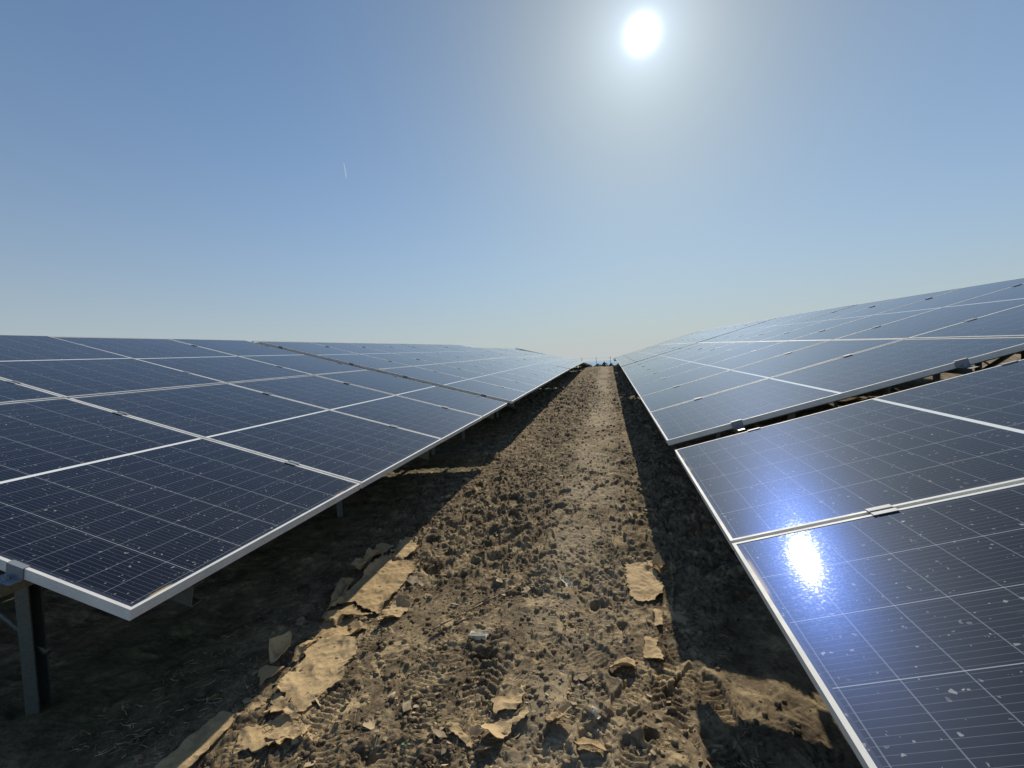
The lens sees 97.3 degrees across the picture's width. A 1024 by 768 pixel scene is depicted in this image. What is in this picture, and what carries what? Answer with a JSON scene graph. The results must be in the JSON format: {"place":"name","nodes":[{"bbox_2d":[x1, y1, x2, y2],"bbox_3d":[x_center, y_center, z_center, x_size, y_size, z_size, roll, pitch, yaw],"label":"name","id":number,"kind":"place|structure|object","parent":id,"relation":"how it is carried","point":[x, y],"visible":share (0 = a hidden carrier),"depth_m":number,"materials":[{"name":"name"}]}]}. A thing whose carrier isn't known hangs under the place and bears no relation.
{"place":"outdoors","nodes":[
{"label":"outdoors","id":0,"kind":"place"},
{"bbox_2d":[0,354,1020,767],"bbox_3d":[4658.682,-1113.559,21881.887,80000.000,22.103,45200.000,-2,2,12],"label":"ground","id":1,"kind":"structure","parent":0,"point":[100,660],"depth_m":2.34,"materials":[{"name":"soil"}]},
{"bbox_2d":[50,336,208,339],"bbox_3d":[-7.043,0.628,5.298,4.334,2.266,5.517,-2,2,12],"label":"solar table","id":2,"kind":"object","parent":1,"relation":"on","point":[111,337],"visible":0.01,"depth_m":5.38,"materials":[{"name":"glass"}]},
{"bbox_2d":[154,711,236,767],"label":"cardboard sheet","id":3,"kind":"object","parent":1,"relation":"on","point":[190,750],"visible":1,"depth_m":1.70,"materials":[{"name":"cardboard"}]},
{"bbox_2d":[0,335,506,714],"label":"solar table","id":4,"kind":"object","parent":1,"relation":"on","point":[139,476],"visible":0.99,"depth_m":2.60,"materials":[{"name":"glass"}]},
{"bbox_2d":[258,665,284,684],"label":"cardboard sheet","id":5,"kind":"object","parent":1,"relation":"on","point":[265,672],"visible":1,"depth_m":2.08,"materials":[{"name":"beige cardboard"}]},
{"bbox_2d":[233,713,311,753],"bbox_3d":[-0.919,1.341,1.738,0.286,0.047,0.203,-2,2,12],"label":"cardboard sheet","id":6,"kind":"object","parent":1,"relation":"on","point":[254,740],"visible":0.98,"depth_m":1.74,"materials":[{"name":"brown cardboard"}]},
{"bbox_2d":[269,631,291,663],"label":"cardboard sheet","id":7,"kind":"object","parent":1,"relation":"on","point":[279,645],"visible":1,"depth_m":2.20,"materials":[{"name":"beige cardboard"}]},
{"bbox_2d":[264,725,297,739],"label":"cardboard sheet","id":8,"kind":"object","parent":1,"relation":"on","point":[282,732],"visible":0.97,"depth_m":1.74,"materials":[{"name":"brown cardboard"}]},
{"bbox_2d":[263,690,300,718],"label":"cardboard sheet","id":9,"kind":"object","parent":1,"relation":"on","point":[279,702],"visible":0.99,"depth_m":1.86,"materials":[{"name":"beige cardboard"}]},
{"bbox_2d":[292,632,322,661],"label":"cardboard sheet","id":10,"kind":"object","parent":1,"relation":"on","point":[299,649],"visible":1,"depth_m":2.21,"materials":[{"name":"beige cardboard"}]},
{"bbox_2d":[276,634,357,712],"bbox_3d":[-0.894,1.318,2.093,0.308,0.039,0.500,-2,2,12],"label":"cardboard sheet","id":11,"kind":"object","parent":1,"relation":"on","point":[323,667],"visible":0.98,"depth_m":2.07,"materials":[{"name":"beige cardboard"}]},
{"bbox_2d":[314,617,367,637],"bbox_3d":[-0.912,1.292,2.417,0.311,0.043,0.222,-2,2,12],"label":"cardboard sheet","id":12,"kind":"object","parent":1,"relation":"on","point":[328,628],"visible":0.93,"depth_m":2.40,"materials":[{"name":"beige cardboard"}]},
{"bbox_2d":[322,604,371,626],"bbox_3d":[-0.912,1.276,2.501,0.268,0.046,0.203,-2,2,12],"label":"cardboard sheet","id":13,"kind":"object","parent":12,"relation":"on","point":[336,616],"visible":1,"depth_m":2.50,"materials":[{"name":"beige cardboard"}]},
{"bbox_2d":[329,578,353,605],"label":"cardboard sheet","id":14,"kind":"object","parent":1,"relation":"on","point":[342,585],"visible":0.86,"depth_m":2.79,"materials":[{"name":"brown cardboard"}]},
{"bbox_2d":[251,341,443,347],"bbox_3d":[-5.348,-0.033,13.306,4.335,2.369,10.807,-2,2,12],"label":"solar table","id":15,"kind":"object","parent":1,"relation":"on","point":[322,342],"depth_m":8.56,"materials":[{"name":"glass"}]},
{"bbox_2d":[326,554,419,613],"bbox_3d":[-0.839,1.242,2.835,0.340,0.071,0.716,-2,2,12],"label":"cardboard sheet","id":16,"kind":"object","parent":1,"relation":"on","point":[365,591],"visible":0.99,"depth_m":2.85,"materials":[{"name":"brown cardboard"}]},
{"bbox_2d":[352,543,393,569],"bbox_3d":[-0.996,1.208,3.215,0.132,0.078,0.469,-2,2,12],"label":"cardboard sheet","id":17,"kind":"object","parent":1,"relation":"on","point":[360,563],"visible":1,"depth_m":3.21,"materials":[{"name":"brown cardboard"}]},
{"bbox_2d":[377,592,409,620],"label":"cardboard sheet","id":18,"kind":"object","parent":1,"relation":"on","point":[401,602],"visible":1,"depth_m":2.57,"materials":[{"name":"beige cardboard"}]},
{"bbox_2d":[389,541,420,557],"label":"cardboard sheet","id":19,"kind":"object","parent":1,"relation":"on","point":[403,550],"visible":0.98,"depth_m":3.32,"materials":[{"name":"brown cardboard"}]},
{"bbox_2d":[399,537,413,543],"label":"cardboard sheet","id":20,"kind":"object","parent":19,"relation":"on","point":[406,540],"visible":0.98,"depth_m":3.48,"materials":[{"name":"cardboard"}]},
{"bbox_2d":[401,739,409,748],"bbox_3d":[-0.394,1.336,1.663,0.034,0.024,0.039,-4,3,-26],"label":"sprout","id":21,"kind":"object","parent":1,"relation":"on","point":[404,743],"visible":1,"depth_m":1.66,"materials":[{"name":"green plant"}]},
{"bbox_2d":[258,341,569,438],"bbox_3d":[-1.031,-0.193,12.378,4.338,2.350,10.807,-2,2,12],"label":"solar table","id":22,"kind":"object","parent":1,"relation":"on","point":[509,380],"visible":0.94,"depth_m":9.15,"materials":[{"name":"glass"}]},
{"bbox_2d":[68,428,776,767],"bbox_3d":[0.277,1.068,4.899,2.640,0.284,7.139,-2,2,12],"label":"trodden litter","id":23,"kind":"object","parent":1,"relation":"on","point":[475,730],"visible":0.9,"depth_m":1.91,"materials":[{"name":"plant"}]},
{"bbox_2d":[449,723,475,747],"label":"cardboard sheet","id":24,"kind":"object","parent":1,"relation":"on","point":[455,728],"visible":1,"depth_m":1.68,"materials":[{"name":"brown cardboard"}]},
{"bbox_2d":[87,384,839,767],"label":"soil crumbs","id":25,"kind":"object","parent":1,"relation":"on","point":[491,720],"visible":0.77,"depth_m":2.16,"materials":[{"name":"brown soil"}]},
{"bbox_2d":[432,579,524,630],"bbox_3d":[-0.160,1.232,2.535,0.670,0.028,0.026,-5,3,-42],"label":"stick","id":26,"kind":"object","parent":1,"relation":"on","point":[436,627],"visible":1,"depth_m":2.48,"materials":[{"name":"brown wood"}]},
{"bbox_2d":[468,630,490,639],"bbox_3d":[-0.164,1.274,2.294,0.106,0.021,0.061,-2,2,12],"label":"corrugated scrap","id":27,"kind":"object","parent":1,"relation":"on","point":[479,634],"visible":1,"depth_m":2.29,"materials":[{"name":"metal"}]},
{"bbox_2d":[475,745,490,750],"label":"cardboard sheet","id":28,"kind":"object","parent":1,"relation":"on","point":[480,747],"visible":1,"depth_m":1.61,"materials":[{"name":"cardboard"}]},
{"bbox_2d":[481,705,528,738],"bbox_3d":[-0.026,1.280,1.718,0.167,0.064,0.194,-2,2,12],"label":"cardboard sheet","id":29,"kind":"object","parent":1,"relation":"on","point":[495,729],"visible":0.98,"depth_m":1.71,"materials":[{"name":"brown cardboard"}]},
{"bbox_2d":[491,684,525,713],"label":"cardboard sheet","id":30,"kind":"object","parent":1,"relation":"on","point":[507,701],"visible":1,"depth_m":1.84,"materials":[{"name":"beige cardboard"}]},
{"bbox_2d":[471,347,583,384],"bbox_3d":[1.203,-0.984,22.962,4.362,2.159,10.801,-2,2,12],"label":"solar table","id":31,"kind":"object","parent":1,"relation":"on","point":[549,359],"visible":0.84,"depth_m":21.63,"materials":[{"name":"glass"}]},
{"bbox_2d":[516,348,590,367],"bbox_3d":[3.476,-1.734,33.620,4.338,1.855,10.800,-2,2,12],"label":"solar table","id":32,"kind":"object","parent":1,"relation":"on","point":[541,353],"visible":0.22,"depth_m":28.88,"materials":[{"name":"glass"}]},
{"bbox_2d":[545,702,571,720],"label":"cardboard sheet","id":33,"kind":"object","parent":1,"relation":"on","point":[559,711],"visible":1,"depth_m":1.74,"materials":[{"name":"brown cardboard"}]},
{"bbox_2d":[559,574,572,586],"bbox_3d":[0.323,1.185,2.697,0.097,0.048,0.116,-2,2,12],"label":"paper scrap","id":34,"kind":"object","parent":1,"relation":"on","point":[567,582],"visible":1,"depth_m":2.70,"materials":[{"name":"white paper"}]},
{"bbox_2d":[573,737,611,750],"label":"cardboard sheet","id":35,"kind":"object","parent":1,"relation":"on","point":[590,742],"visible":1,"depth_m":1.60,"materials":[{"name":"brown cardboard"}]},
{"bbox_2d":[591,705,600,718],"bbox_3d":[0.321,1.258,1.728,0.041,0.035,0.058,-2,2,12],"label":"paper scrap","id":36,"kind":"object","parent":1,"relation":"on","point":[594,711],"visible":1,"depth_m":1.72,"materials":[{"name":"white paper"}]},
{"bbox_2d":[584,361,617,364],"bbox_3d":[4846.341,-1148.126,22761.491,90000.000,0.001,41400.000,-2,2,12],"label":"distant trees","id":37,"kind":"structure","parent":1,"relation":"on","point":[601,362],"depth_m":5832.82,"materials":[{"name":"plant"}]},
{"bbox_2d":[604,657,635,668],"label":"cardboard sheet","id":38,"kind":"object","parent":1,"relation":"on","point":[626,661],"visible":1,"depth_m":2.00,"materials":[{"name":"beige cardboard"}]},
{"bbox_2d":[622,557,664,601],"bbox_3d":[0.793,1.172,2.730,0.239,0.058,0.495,-2,2,12],"label":"cardboard sheet","id":39,"kind":"object","parent":1,"relation":"on","point":[642,577],"visible":0.99,"depth_m":2.70,"materials":[{"name":"brown cardboard"}]},
{"bbox_2d":[646,552,664,568],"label":"cardboard sheet","id":40,"kind":"object","parent":39,"relation":"on","point":[658,561],"visible":0.96,"depth_m":2.90,"materials":[{"name":"brown cardboard"}]},
{"bbox_2d":[643,636,663,659],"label":"cardboard sheet","id":41,"kind":"object","parent":1,"relation":"on","point":[654,651],"visible":1,"depth_m":2.10,"materials":[{"name":"beige cardboard"}]},
{"bbox_2d":[653,608,662,625],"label":"cardboard sheet","id":42,"kind":"object","parent":1,"relation":"on","point":[658,620],"visible":1,"depth_m":2.33,"materials":[{"name":"beige cardboard"}]},
{"bbox_2d":[615,318,774,366],"bbox_3d":[6.515,-1.128,18.408,4.329,2.504,10.809,-2,2,12],"label":"solar table","id":43,"kind":"object","parent":1,"relation":"on","point":[665,347],"visible":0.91,"depth_m":16.12,"materials":[{"name":"glass"}]},
{"bbox_2d":[621,278,1023,445],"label":"solar table","id":44,"kind":"object","parent":1,"relation":"on","point":[737,381],"visible":0.98,"depth_m":4.21,"materials":[{"name":"glass"}]},
{"bbox_2d":[675,359,1023,767],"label":"solar table","id":45,"kind":"object","parent":1,"relation":"on","point":[877,545],"visible":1,"depth_m":1.23,"materials":[{"name":"glass"}]},
{"bbox_2d":[885,351,1023,394],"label":"solar table","id":46,"kind":"object","parent":1,"relation":"on","point":[887,391],"depth_m":9.04,"materials":[{"name":"metal"}]},
{"bbox_2d":[0,0,1023,361],"label":"sky","id":47,"kind":"structure","parent":0,"point":[580,180],"materials":[{"name":"blue"}]}
]}

